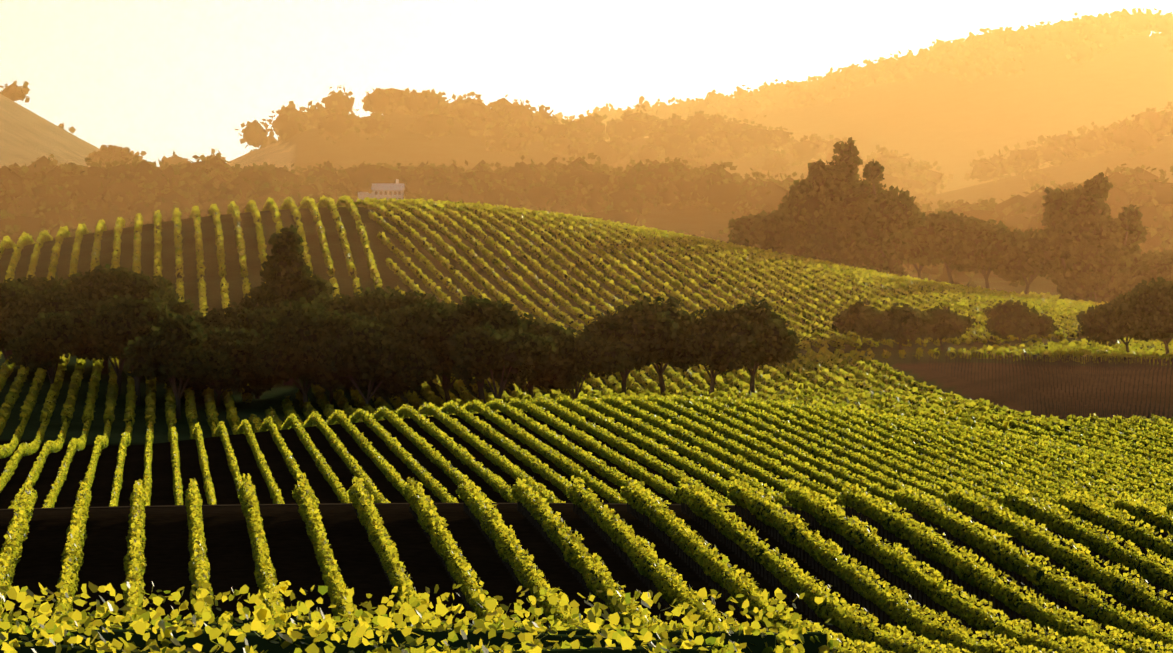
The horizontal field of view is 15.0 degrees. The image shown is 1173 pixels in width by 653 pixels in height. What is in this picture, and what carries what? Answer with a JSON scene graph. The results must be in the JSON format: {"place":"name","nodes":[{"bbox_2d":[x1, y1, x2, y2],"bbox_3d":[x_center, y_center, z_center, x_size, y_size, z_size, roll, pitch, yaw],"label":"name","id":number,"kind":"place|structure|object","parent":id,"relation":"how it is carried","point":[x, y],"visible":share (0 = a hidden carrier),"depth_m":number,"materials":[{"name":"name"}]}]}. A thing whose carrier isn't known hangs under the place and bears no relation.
{"place":"outdoors","nodes":[
{"label":"outdoors","id":0,"kind":"place"},
{"bbox_2d":[0,503,1129,519],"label":"dirt road","id":1,"kind":"structure","parent":0,"point":[352,503],"depth_m":209.10,"materials":[{"name":"brown soil"}]},
{"bbox_2d":[0,36,1172,652],"bbox_3d":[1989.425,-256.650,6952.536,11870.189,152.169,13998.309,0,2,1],"label":"terrain","id":2,"kind":"structure","parent":0,"point":[230,554],"depth_m":539.68,"materials":[{"name":"brown soil"}]},
{"bbox_2d":[85,144,132,168],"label":"tree","id":3,"kind":"object","parent":2,"relation":"on","point":[112,153],"depth_m":1884.47,"materials":[{"name":"plant"}]},
{"bbox_2d":[0,351,252,426],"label":"vines","id":4,"kind":"object","parent":2,"relation":"on","point":[49,404],"depth_m":555.08,"materials":[{"name":"green plant"}]},
{"bbox_2d":[0,201,357,252],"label":"grapevine rows","id":5,"kind":"object","parent":2,"relation":"on","point":[258,220],"depth_m":808.96,"materials":[{"name":"green plant"}]},
{"bbox_2d":[0,195,360,254],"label":"vine leaves","id":6,"kind":"object","parent":2,"relation":"on","point":[83,230],"depth_m":826.52,"materials":[{"name":"green plant"}]},
{"bbox_2d":[0,218,378,282],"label":"vine leaves","id":7,"kind":"object","parent":2,"relation":"on","point":[199,246],"depth_m":771.08,"materials":[{"name":"green plant"}]},
{"bbox_2d":[13,223,375,277],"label":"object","id":8,"kind":"object","parent":2,"relation":"on","point":[180,276],"depth_m":756.48,"materials":[{"name":"green plant"}]},
{"bbox_2d":[1,642,541,652],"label":"vine leaves","id":9,"kind":"object","parent":2,"relation":"on","point":[6,647],"visible":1,"depth_m":37.39,"materials":[{"name":"green plant"}]},
{"bbox_2d":[176,273,382,315],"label":"vine leaves","id":10,"kind":"object","parent":2,"relation":"on","point":[202,286],"depth_m":725.54,"materials":[{"name":"green plant"}]},
{"bbox_2d":[358,179,404,199],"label":"farmhouse","id":11,"kind":"object","parent":2,"relation":"on","point":[391,191],"depth_m":1484.77,"materials":[{"name":"white paint"}]},
{"bbox_2d":[0,618,826,652],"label":"vines","id":12,"kind":"object","parent":2,"relation":"on","point":[253,638],"visible":0.42,"depth_m":49.54,"materials":[{"name":"plant"}]},
{"bbox_2d":[0,8,1172,283],"bbox_3d":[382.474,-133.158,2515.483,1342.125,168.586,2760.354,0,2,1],"label":"forested hills","id":13,"kind":"structure","parent":2,"relation":"on","point":[628,216],"depth_m":1495.08,"materials":[{"name":"plant"}]},
{"bbox_2d":[0,8,1172,287],"bbox_3d":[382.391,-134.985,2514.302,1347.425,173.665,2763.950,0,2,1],"label":"forest leaves","id":14,"kind":"object","parent":2,"relation":"on","point":[786,184],"depth_m":2149.99,"materials":[{"name":"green plant"}]},
{"bbox_2d":[0,146,1172,385],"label":"trees","id":15,"kind":"object","parent":2,"relation":"on","point":[810,208],"depth_m":610.06,"materials":[{"name":"green plant"}]},
{"bbox_2d":[0,394,1172,518],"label":"grapevine rows","id":16,"kind":"object","parent":2,"relation":"on","point":[764,423],"depth_m":407.17,"materials":[{"name":"green plant"}]},
{"bbox_2d":[0,473,1172,652],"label":"vines","id":17,"kind":"object","parent":2,"relation":"on","point":[533,505],"depth_m":173.84,"materials":[{"name":"green plant"}]},
{"bbox_2d":[248,291,1172,432],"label":"vines","id":18,"kind":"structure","parent":2,"relation":"on","point":[810,385],"depth_m":609.02,"materials":[{"name":"green plant"}]},
{"bbox_2d":[355,197,1107,350],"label":"grapevine rows","id":19,"kind":"object","parent":2,"relation":"on","point":[1064,311],"depth_m":782.13,"materials":[{"name":"green plant"}]},
{"bbox_2d":[911,351,1172,425],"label":"vineyard stakes","id":20,"kind":"object","parent":2,"relation":"on","point":[1137,366],"depth_m":611.45,"materials":[{"name":"brown wood"}]},
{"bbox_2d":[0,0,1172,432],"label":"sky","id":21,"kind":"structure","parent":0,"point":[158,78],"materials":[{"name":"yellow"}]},
{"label":"vines","id":22,"kind":"object","parent":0,"visible":0},
{"bbox_2d":[0,580,843,652],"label":"vine leaves","id":23,"kind":"object","parent":22,"relation":"attached to","point":[139,624],"visible":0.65,"depth_m":47.89,"materials":[{"name":"green plant"}]}
]}

